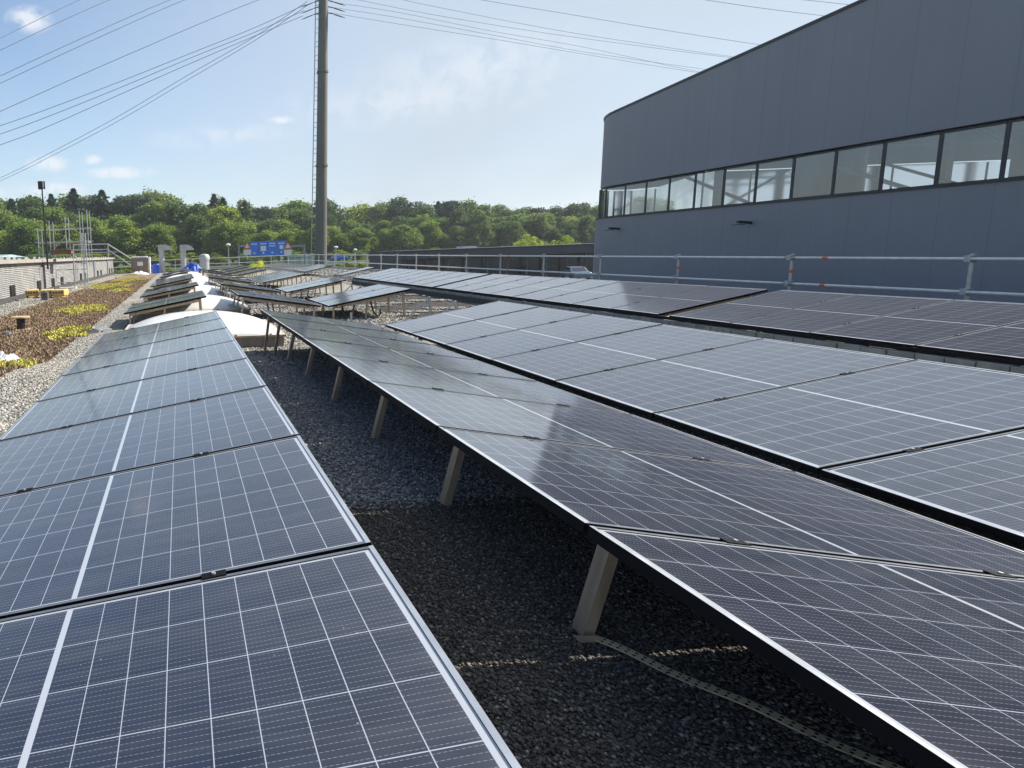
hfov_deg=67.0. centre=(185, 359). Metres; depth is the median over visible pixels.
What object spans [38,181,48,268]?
camera pole
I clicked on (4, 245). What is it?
leafy tree
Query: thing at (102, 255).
shrub
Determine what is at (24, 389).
loose edge gravel
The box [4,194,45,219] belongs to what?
dark leafy tree
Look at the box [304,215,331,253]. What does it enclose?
leafy tree
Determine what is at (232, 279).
solar panel
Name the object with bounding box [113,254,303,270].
guard rail
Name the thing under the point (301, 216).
dark leafy tree
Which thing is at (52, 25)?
power line
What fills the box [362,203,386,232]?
dark leafy tree
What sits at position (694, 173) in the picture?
window
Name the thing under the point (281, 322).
solar panel
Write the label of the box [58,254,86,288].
scaffold frame
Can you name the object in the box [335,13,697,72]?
power line
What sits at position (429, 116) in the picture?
sky
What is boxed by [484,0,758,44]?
power line
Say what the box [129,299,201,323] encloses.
mounting frame
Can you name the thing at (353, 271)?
solar panel
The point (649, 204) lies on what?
dark leafy tree
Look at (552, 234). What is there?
dark leafy tree
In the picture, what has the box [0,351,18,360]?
white sheet
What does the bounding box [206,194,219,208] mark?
spruce tree
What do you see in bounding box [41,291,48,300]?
roof drain box
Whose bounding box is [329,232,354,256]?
leafy tree
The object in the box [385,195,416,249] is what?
dark leafy tree
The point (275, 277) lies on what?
solar panel
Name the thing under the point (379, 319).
loose far gravel
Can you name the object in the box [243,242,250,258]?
warning sign
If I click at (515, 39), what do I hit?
power line
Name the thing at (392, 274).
solar panel
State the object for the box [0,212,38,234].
leafy tree
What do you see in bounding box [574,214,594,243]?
dark leafy tree
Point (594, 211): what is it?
leafy tree
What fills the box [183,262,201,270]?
blue tarpaulin
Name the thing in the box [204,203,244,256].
leafy tree
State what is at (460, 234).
dark leafy tree
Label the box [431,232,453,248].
dark leafy tree
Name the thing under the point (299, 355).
loose pale gravel
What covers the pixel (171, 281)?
solar panel
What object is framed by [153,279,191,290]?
mounting frame
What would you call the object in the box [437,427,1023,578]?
solar panel
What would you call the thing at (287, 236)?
leafy tree
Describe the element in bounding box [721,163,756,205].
window
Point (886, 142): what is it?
window
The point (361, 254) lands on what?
shrub
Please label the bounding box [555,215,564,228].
dark leafy tree
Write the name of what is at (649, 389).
solar panel
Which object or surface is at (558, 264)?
building
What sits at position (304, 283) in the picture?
solar panel
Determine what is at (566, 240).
shrub
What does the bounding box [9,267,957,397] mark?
flat roof
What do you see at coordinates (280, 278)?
solar panel
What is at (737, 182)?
window
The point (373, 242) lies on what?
leafy tree
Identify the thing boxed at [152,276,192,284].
solar panel
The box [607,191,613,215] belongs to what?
window
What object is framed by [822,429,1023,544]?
solar panel
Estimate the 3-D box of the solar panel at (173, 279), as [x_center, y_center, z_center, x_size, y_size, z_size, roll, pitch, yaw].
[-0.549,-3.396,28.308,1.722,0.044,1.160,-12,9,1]
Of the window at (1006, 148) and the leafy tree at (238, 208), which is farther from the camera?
the leafy tree at (238, 208)
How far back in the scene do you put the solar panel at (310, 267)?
42.57 m
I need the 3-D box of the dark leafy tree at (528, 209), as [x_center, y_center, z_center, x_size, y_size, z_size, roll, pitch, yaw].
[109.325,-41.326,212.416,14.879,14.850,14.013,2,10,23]
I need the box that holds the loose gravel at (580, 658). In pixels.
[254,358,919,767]
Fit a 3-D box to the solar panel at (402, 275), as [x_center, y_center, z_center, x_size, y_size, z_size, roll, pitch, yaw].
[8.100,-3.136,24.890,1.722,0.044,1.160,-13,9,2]
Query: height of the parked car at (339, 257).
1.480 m
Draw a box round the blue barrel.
[152,264,159,273]
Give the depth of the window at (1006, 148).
14.45 m
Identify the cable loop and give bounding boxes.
[370,301,380,316]
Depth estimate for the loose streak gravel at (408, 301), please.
16.81 m
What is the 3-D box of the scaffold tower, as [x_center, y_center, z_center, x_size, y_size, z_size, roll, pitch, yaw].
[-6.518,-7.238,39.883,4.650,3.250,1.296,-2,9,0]
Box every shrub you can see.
[26,254,45,257]
[52,254,69,257]
[74,254,100,256]
[91,253,126,268]
[113,254,135,265]
[118,265,130,272]
[146,252,176,267]
[167,252,198,266]
[192,253,224,265]
[209,255,229,265]
[229,253,257,263]
[240,258,266,266]
[249,260,266,267]
[254,256,275,263]
[271,250,301,261]
[327,250,356,260]
[335,259,355,267]
[350,250,368,259]
[350,260,368,267]
[511,234,549,245]
[550,234,583,244]
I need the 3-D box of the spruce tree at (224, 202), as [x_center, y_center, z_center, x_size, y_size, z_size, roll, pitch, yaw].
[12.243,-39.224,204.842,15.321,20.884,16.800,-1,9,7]
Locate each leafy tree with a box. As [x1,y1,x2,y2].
[0,198,7,207]
[0,207,12,219]
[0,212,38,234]
[0,228,19,254]
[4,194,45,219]
[4,220,49,256]
[22,202,47,221]
[23,218,46,240]
[36,205,66,224]
[40,223,72,257]
[50,223,87,256]
[55,191,80,209]
[61,211,78,224]
[64,232,89,256]
[70,215,109,256]
[78,213,93,230]
[79,196,92,217]
[83,207,117,221]
[92,226,119,264]
[104,214,130,265]
[108,196,145,218]
[110,219,157,260]
[123,225,158,252]
[126,211,151,228]
[131,191,175,215]
[133,201,177,228]
[135,186,160,201]
[143,223,178,262]
[157,195,194,263]
[164,225,183,266]
[168,232,194,259]
[177,217,191,262]
[180,212,209,264]
[186,202,211,259]
[194,226,224,265]
[201,221,247,264]
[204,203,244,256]
[226,222,258,261]
[229,205,248,262]
[229,216,246,253]
[236,198,256,221]
[246,218,263,261]
[249,235,259,260]
[255,218,280,257]
[257,229,280,258]
[262,207,307,260]
[271,218,304,258]
[274,198,315,252]
[276,230,295,252]
[286,206,314,253]
[292,230,308,254]
[303,224,329,252]
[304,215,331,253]
[305,204,315,252]
[314,197,351,258]
[327,212,339,234]
[327,225,341,257]
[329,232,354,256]
[334,210,352,224]
[337,219,363,257]
[338,201,374,252]
[344,226,374,258]
[351,223,375,258]
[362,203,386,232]
[367,237,381,257]
[373,218,392,250]
[374,201,393,228]
[375,228,394,250]
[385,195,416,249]
[385,225,414,250]
[391,215,413,231]
[394,228,423,249]
[402,213,431,249]
[406,208,416,217]
[415,219,443,249]
[416,201,440,248]
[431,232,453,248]
[432,200,473,221]
[434,217,453,236]
[446,206,471,236]
[447,225,471,248]
[459,196,479,219]
[464,222,484,247]
[465,209,484,232]
[470,203,498,218]
[475,213,498,246]
[488,216,508,245]
[489,203,507,217]
[490,224,509,246]
[498,212,526,224]
[500,220,530,245]
[501,207,530,216]
[514,206,533,214]
[518,212,555,228]
[520,218,537,245]
[531,214,551,244]
[542,227,570,244]
[543,211,557,226]
[547,203,565,217]
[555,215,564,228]
[557,222,579,243]
[560,214,580,227]
[563,203,589,220]
[569,200,597,216]
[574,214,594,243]
[586,207,597,217]
[589,218,595,242]
[631,202,643,213]
[632,195,649,202]
[635,200,674,212]
[647,196,674,209]
[648,203,666,211]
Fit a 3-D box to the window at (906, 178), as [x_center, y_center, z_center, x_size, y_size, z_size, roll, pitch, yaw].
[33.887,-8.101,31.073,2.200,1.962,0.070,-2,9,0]
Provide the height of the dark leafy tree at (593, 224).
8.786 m
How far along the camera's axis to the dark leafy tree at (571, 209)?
206.30 m
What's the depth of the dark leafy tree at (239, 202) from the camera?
207.81 m
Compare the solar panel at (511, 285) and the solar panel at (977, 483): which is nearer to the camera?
the solar panel at (977, 483)
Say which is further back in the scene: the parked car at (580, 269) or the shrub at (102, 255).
the shrub at (102, 255)
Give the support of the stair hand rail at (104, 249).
on the flat roof at (146, 287)
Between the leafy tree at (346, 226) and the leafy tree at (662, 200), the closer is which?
the leafy tree at (346, 226)
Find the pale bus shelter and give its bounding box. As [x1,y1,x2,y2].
[286,255,314,264]
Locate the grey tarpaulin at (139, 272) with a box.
[131,271,148,274]
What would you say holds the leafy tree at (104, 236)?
on the ground
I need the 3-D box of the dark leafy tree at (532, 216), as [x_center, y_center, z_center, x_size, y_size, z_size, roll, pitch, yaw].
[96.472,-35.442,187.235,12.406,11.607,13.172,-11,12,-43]
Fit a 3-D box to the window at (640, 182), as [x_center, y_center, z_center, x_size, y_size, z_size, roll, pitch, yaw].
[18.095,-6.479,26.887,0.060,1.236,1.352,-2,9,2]
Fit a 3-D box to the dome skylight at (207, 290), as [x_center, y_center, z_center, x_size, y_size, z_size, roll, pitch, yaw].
[0.140,-2.120,21.501,2.620,0.520,2.500,-2,9,0]
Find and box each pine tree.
[79,194,104,214]
[111,195,133,217]
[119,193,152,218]
[250,206,275,260]
[386,204,407,222]
[402,201,428,217]
[434,200,459,219]
[530,207,550,213]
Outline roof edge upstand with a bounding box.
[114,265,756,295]
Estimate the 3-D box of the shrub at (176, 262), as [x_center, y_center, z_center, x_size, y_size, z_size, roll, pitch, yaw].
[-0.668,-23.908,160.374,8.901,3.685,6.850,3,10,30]
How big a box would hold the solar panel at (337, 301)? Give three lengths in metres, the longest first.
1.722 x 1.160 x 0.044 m
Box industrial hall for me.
[592,0,1023,302]
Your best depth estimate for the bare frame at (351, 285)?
18.11 m
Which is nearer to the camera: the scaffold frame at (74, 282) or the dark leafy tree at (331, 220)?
the scaffold frame at (74, 282)
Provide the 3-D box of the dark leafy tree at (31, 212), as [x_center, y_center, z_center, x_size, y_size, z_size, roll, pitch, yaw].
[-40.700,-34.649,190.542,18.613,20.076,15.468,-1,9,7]
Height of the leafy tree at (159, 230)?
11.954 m
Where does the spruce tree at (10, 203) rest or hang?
on the ground
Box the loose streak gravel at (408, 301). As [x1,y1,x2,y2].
[319,293,467,315]
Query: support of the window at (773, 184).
in the industrial hall
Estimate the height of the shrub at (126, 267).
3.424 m
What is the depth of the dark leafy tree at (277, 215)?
203.59 m
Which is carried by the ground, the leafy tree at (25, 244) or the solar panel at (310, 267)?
the leafy tree at (25, 244)
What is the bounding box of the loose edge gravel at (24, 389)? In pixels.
[0,302,142,437]
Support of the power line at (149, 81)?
attached to the power mast
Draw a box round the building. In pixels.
[369,243,593,276]
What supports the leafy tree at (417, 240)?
on the ground
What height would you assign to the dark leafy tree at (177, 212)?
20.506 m
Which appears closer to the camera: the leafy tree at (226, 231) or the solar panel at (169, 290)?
the solar panel at (169, 290)
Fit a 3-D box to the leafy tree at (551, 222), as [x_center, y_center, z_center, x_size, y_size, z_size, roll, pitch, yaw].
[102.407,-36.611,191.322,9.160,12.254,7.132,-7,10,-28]
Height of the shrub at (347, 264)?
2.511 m
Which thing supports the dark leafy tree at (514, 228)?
on the ground
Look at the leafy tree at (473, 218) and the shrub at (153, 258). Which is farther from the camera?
the leafy tree at (473, 218)
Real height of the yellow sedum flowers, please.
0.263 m
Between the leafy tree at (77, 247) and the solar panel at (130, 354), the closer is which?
the solar panel at (130, 354)
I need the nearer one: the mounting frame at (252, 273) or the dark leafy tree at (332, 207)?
the mounting frame at (252, 273)
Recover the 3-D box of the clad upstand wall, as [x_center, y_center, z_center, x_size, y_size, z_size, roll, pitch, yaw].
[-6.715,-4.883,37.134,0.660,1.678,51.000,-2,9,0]
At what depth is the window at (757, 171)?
20.68 m
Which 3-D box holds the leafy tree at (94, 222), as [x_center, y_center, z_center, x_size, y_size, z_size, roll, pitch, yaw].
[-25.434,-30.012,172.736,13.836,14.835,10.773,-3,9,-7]
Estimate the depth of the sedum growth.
15.94 m
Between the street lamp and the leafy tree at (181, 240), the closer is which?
the street lamp
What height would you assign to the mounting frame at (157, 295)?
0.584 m
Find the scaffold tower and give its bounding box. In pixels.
[35,210,113,265]
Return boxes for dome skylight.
[125,310,285,347]
[139,294,250,321]
[148,286,233,300]
[155,280,221,289]
[162,274,210,279]
[164,272,206,278]
[191,276,215,283]
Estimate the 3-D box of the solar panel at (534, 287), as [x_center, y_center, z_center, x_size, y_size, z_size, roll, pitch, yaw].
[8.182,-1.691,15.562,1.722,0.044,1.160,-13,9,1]
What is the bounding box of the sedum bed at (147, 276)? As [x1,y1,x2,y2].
[0,273,156,373]
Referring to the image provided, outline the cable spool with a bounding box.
[11,316,29,330]
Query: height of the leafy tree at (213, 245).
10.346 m
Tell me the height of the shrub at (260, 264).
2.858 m
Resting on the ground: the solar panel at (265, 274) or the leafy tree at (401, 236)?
the leafy tree at (401, 236)
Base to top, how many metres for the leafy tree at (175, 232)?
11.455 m
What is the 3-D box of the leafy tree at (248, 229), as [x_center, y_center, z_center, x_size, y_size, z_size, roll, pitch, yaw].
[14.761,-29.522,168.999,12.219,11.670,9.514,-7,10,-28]
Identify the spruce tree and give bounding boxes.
[6,198,16,214]
[45,193,57,221]
[62,188,118,265]
[89,189,121,255]
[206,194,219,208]
[219,197,234,255]
[239,201,252,220]
[434,201,447,218]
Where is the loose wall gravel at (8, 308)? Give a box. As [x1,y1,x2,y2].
[0,282,100,316]
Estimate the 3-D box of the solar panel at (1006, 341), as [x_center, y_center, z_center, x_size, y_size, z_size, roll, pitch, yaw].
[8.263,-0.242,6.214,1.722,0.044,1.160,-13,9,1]
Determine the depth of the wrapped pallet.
59.27 m
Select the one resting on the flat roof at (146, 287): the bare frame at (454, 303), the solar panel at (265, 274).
the bare frame at (454, 303)
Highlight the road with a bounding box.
[113,260,368,270]
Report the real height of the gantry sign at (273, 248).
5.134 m
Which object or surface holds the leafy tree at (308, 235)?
on the ground
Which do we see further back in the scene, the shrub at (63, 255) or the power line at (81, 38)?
the shrub at (63, 255)
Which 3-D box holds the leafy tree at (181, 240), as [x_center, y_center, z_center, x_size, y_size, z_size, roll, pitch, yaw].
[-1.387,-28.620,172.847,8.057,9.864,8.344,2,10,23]
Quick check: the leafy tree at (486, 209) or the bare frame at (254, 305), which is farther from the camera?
the leafy tree at (486, 209)
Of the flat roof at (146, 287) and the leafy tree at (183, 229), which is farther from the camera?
the leafy tree at (183, 229)
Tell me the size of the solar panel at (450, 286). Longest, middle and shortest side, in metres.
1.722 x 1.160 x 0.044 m
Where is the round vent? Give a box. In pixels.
[199,254,209,268]
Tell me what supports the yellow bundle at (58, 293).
on the sedum bed at (147, 276)
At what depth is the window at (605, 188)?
28.83 m
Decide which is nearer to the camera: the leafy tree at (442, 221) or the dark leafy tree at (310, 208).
the leafy tree at (442, 221)
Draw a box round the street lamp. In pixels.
[226,243,230,266]
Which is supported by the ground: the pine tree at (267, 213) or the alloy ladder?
the pine tree at (267, 213)
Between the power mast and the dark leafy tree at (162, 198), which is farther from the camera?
the dark leafy tree at (162, 198)
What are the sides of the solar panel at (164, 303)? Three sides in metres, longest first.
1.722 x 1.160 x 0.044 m
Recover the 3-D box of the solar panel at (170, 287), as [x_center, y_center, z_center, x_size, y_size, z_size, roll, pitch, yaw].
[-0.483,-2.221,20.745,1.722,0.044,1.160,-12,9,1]
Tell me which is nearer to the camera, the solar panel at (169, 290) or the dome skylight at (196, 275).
the solar panel at (169, 290)
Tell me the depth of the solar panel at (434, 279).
21.44 m
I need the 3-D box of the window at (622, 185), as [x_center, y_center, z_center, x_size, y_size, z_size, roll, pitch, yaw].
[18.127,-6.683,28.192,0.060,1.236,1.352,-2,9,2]
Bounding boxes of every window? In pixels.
[599,189,602,217]
[602,190,607,216]
[604,188,605,216]
[605,185,624,216]
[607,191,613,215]
[613,191,621,215]
[621,190,630,214]
[623,182,645,214]
[630,191,632,213]
[644,178,669,212]
[653,189,655,211]
[667,173,695,210]
[693,168,724,208]
[700,170,750,206]
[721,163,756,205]
[748,169,791,201]
[754,157,793,202]
[790,150,835,198]
[831,142,884,195]
[864,165,892,190]
[879,132,940,190]
[890,163,935,188]
[934,121,1007,185]
[951,161,987,181]
[985,160,1009,178]
[1000,119,1023,179]
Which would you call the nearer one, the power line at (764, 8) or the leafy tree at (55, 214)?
the power line at (764, 8)
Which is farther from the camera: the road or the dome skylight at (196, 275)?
the road
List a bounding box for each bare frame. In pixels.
[226,288,287,308]
[263,263,314,272]
[266,277,320,295]
[297,284,363,306]
[311,267,364,279]
[342,269,380,281]
[350,296,456,332]
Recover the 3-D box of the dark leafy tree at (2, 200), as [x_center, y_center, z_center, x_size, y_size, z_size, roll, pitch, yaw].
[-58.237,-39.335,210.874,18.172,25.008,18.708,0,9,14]
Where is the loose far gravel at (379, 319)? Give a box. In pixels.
[223,285,422,344]
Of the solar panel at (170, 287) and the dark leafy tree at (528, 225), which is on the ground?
the dark leafy tree at (528, 225)
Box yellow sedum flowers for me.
[0,273,145,367]
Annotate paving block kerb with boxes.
[350,278,1023,373]
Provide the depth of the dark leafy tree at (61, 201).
206.93 m
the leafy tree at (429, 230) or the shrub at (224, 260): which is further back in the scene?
the leafy tree at (429, 230)
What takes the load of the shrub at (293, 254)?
on the ground
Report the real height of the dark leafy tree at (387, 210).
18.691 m
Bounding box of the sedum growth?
[0,279,150,376]
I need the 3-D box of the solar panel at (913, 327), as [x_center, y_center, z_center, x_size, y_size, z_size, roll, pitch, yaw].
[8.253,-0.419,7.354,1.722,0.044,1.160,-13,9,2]
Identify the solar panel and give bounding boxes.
[0,358,265,440]
[0,386,298,495]
[0,435,370,618]
[0,545,521,767]
[36,340,247,401]
[62,328,234,375]
[79,318,226,357]
[94,311,220,343]
[124,293,205,314]
[128,290,203,308]
[140,283,198,297]
[143,282,196,293]
[150,277,193,286]
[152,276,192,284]
[153,275,192,283]
[154,274,191,282]
[159,271,189,277]
[201,270,232,275]
[210,276,255,283]
[217,281,274,289]
[219,282,280,292]
[229,267,257,273]
[230,289,308,301]
[234,292,320,306]
[236,268,266,275]
[246,271,283,278]
[248,271,288,279]
[251,272,293,280]
[254,272,296,281]
[257,273,304,283]
[260,309,397,332]
[270,316,428,343]
[276,277,335,290]
[281,278,345,292]
[284,325,471,358]
[296,264,324,270]
[299,264,326,271]
[302,265,333,271]
[302,338,534,380]
[308,284,391,302]
[318,286,410,306]
[328,355,628,413]
[333,267,374,275]
[353,268,397,278]
[360,269,408,279]
[368,269,416,280]
[368,381,792,471]
[376,270,430,281]
[385,270,441,282]
[385,301,538,334]
[395,271,454,283]
[407,272,469,285]
[412,307,589,346]
[419,273,489,287]
[435,274,509,289]
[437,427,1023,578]
[446,314,661,362]
[451,275,532,291]
[469,276,557,294]
[489,278,587,297]
[491,324,761,383]
[513,279,620,300]
[540,281,661,304]
[556,338,914,417]
[573,283,707,309]
[586,526,1023,767]
[611,286,767,315]
[654,360,1023,474]
[669,290,855,323]
[731,294,952,333]
[810,300,1023,346]
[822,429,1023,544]
[916,321,1023,360]
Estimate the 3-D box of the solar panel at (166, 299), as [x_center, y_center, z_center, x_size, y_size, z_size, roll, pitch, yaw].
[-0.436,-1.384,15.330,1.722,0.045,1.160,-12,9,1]
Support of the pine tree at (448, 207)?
on the ground
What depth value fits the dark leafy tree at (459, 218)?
186.85 m
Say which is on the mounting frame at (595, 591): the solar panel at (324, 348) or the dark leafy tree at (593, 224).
the solar panel at (324, 348)
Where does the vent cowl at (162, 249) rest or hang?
on the flat roof at (146, 287)
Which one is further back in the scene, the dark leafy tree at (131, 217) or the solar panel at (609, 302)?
the dark leafy tree at (131, 217)
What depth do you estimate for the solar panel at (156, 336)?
8.12 m
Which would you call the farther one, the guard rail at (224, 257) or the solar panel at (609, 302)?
the guard rail at (224, 257)
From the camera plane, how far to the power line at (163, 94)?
90.30 m
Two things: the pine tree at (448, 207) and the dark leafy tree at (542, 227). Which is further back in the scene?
the pine tree at (448, 207)
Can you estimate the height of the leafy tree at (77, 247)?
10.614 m
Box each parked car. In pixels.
[329,255,349,260]
[560,266,590,278]
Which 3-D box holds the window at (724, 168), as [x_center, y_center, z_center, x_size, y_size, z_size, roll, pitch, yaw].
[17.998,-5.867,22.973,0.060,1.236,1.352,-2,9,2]
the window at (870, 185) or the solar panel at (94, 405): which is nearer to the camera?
the solar panel at (94, 405)
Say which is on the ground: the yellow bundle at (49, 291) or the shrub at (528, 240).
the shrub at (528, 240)
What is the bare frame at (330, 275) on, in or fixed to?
on the flat roof at (146, 287)
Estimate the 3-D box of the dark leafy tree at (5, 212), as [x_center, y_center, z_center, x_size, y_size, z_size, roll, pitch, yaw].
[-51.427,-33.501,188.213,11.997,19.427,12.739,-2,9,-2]
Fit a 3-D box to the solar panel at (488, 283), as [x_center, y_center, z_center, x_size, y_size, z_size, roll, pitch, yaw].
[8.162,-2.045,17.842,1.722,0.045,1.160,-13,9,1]
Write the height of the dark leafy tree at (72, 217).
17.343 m
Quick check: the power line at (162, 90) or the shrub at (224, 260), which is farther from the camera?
the shrub at (224, 260)
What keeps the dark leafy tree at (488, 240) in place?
on the ground
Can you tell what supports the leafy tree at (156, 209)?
on the ground
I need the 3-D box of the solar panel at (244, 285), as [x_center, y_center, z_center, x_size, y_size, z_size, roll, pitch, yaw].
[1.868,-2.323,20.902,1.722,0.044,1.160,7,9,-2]
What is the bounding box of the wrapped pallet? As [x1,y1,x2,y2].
[131,256,150,273]
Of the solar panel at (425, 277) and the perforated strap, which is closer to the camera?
the perforated strap
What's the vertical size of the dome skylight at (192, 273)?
0.520 m
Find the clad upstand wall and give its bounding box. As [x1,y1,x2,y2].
[0,257,114,304]
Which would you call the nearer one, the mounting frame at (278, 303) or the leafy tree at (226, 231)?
the mounting frame at (278, 303)
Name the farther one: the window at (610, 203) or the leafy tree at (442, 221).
the leafy tree at (442, 221)
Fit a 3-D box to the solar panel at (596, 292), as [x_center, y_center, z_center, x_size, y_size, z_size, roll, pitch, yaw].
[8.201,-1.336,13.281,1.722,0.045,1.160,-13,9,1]
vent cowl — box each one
[158,245,171,272]
[180,245,193,268]
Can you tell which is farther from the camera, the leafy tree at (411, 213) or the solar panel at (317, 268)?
the leafy tree at (411, 213)
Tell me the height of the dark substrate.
0.010 m
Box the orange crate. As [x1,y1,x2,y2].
[50,249,73,254]
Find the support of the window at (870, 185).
in the industrial hall
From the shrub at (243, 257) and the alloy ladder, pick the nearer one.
the alloy ladder
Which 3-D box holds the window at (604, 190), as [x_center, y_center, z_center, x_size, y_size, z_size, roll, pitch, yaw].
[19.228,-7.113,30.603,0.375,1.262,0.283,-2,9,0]
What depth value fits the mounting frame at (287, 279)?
25.79 m
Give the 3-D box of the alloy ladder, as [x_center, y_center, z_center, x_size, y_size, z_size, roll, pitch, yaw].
[-5.054,-4.845,32.918,1.300,2.750,0.500,-2,9,0]
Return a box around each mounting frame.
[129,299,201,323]
[143,287,195,301]
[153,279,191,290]
[202,272,230,280]
[208,277,252,289]
[220,284,276,302]
[229,269,256,277]
[234,294,314,315]
[235,270,265,277]
[248,276,301,287]
[264,317,617,635]
[280,282,341,298]
[294,266,331,275]
[313,292,404,318]
[473,294,755,315]
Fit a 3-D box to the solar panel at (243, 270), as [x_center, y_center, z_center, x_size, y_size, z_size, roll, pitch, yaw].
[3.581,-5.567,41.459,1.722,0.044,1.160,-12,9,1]
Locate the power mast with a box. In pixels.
[301,0,344,264]
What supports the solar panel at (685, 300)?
on the mounting frame at (706, 305)
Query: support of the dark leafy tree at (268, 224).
on the ground
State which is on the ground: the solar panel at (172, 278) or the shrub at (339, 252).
the shrub at (339, 252)
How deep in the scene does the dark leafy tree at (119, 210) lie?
203.50 m
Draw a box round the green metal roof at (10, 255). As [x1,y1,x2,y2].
[0,254,23,256]
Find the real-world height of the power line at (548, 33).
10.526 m
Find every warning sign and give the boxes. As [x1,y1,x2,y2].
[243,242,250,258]
[284,242,291,254]
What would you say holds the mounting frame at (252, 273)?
on the flat roof at (146, 287)
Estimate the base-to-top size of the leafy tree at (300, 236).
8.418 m
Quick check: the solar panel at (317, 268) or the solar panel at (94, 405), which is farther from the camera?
the solar panel at (317, 268)
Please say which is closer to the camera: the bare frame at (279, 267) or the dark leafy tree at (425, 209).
the bare frame at (279, 267)
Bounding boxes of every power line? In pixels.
[0,0,78,38]
[0,0,183,83]
[0,0,257,111]
[0,4,305,125]
[0,16,301,144]
[1,0,107,49]
[1,0,168,75]
[1,5,307,180]
[1,10,304,133]
[3,2,305,176]
[333,2,698,71]
[333,7,699,68]
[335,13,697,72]
[360,0,730,57]
[405,0,732,56]
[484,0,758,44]
[708,0,822,15]
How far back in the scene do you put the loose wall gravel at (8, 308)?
23.24 m
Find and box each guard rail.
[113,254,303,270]
[305,254,1023,299]
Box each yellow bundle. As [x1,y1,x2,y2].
[26,289,38,297]
[40,289,53,297]
[52,289,68,297]
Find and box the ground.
[113,245,591,278]
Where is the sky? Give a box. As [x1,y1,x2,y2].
[0,0,1000,216]
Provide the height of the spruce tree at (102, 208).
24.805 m
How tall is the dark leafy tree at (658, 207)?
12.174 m
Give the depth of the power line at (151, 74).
76.78 m
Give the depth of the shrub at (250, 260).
102.85 m
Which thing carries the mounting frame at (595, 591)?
on the flat roof at (146, 287)
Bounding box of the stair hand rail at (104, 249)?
[73,244,130,265]
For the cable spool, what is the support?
on the sedum bed at (147, 276)
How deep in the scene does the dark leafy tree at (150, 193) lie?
209.43 m
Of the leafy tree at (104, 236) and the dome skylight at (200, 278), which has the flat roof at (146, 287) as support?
the dome skylight at (200, 278)
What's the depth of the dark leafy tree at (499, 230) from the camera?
170.89 m
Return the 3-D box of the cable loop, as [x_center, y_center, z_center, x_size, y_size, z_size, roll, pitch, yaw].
[3.972,-1.104,14.005,0.236,0.417,0.181,-2,9,0]
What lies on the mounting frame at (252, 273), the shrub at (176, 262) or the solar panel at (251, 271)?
the solar panel at (251, 271)
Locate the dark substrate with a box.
[320,293,475,318]
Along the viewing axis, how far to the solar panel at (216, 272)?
36.25 m
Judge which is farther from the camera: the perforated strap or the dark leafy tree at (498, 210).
the dark leafy tree at (498, 210)
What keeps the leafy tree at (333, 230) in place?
on the ground
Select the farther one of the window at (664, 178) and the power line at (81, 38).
the power line at (81, 38)
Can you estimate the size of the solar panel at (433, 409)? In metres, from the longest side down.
1.722 x 1.160 x 0.044 m
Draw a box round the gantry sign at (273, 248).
[238,240,304,265]
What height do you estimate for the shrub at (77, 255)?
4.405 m
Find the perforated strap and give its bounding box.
[595,636,904,767]
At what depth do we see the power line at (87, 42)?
42.86 m
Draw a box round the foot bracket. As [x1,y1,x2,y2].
[573,635,597,642]
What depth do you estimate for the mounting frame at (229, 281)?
25.68 m
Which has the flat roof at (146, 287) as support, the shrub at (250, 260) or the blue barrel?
the blue barrel
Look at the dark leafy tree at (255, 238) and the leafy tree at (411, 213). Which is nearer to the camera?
the dark leafy tree at (255, 238)
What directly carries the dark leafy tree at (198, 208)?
on the ground
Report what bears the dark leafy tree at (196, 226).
on the ground
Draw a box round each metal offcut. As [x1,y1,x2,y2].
[83,329,98,333]
[92,326,104,329]
[102,328,111,331]
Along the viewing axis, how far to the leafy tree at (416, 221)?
183.85 m
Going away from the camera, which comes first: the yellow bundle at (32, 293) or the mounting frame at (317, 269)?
the yellow bundle at (32, 293)
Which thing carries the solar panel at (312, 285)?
on the mounting frame at (325, 286)
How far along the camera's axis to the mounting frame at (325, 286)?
19.36 m
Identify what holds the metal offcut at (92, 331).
on the loose edge gravel at (24, 389)
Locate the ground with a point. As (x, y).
(234, 263)
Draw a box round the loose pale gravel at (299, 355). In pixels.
[242,342,475,366]
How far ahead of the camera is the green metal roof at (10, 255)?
28.23 m
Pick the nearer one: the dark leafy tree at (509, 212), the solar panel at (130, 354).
the solar panel at (130, 354)
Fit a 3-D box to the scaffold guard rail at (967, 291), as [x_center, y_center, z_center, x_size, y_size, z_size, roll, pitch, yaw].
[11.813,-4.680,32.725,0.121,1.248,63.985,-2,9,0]
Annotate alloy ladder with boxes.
[71,233,93,289]
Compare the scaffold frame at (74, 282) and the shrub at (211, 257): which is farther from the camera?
the shrub at (211, 257)
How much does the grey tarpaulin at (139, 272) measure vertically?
0.335 m
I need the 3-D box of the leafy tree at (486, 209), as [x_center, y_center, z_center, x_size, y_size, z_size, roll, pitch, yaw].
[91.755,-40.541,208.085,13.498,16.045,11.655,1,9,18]

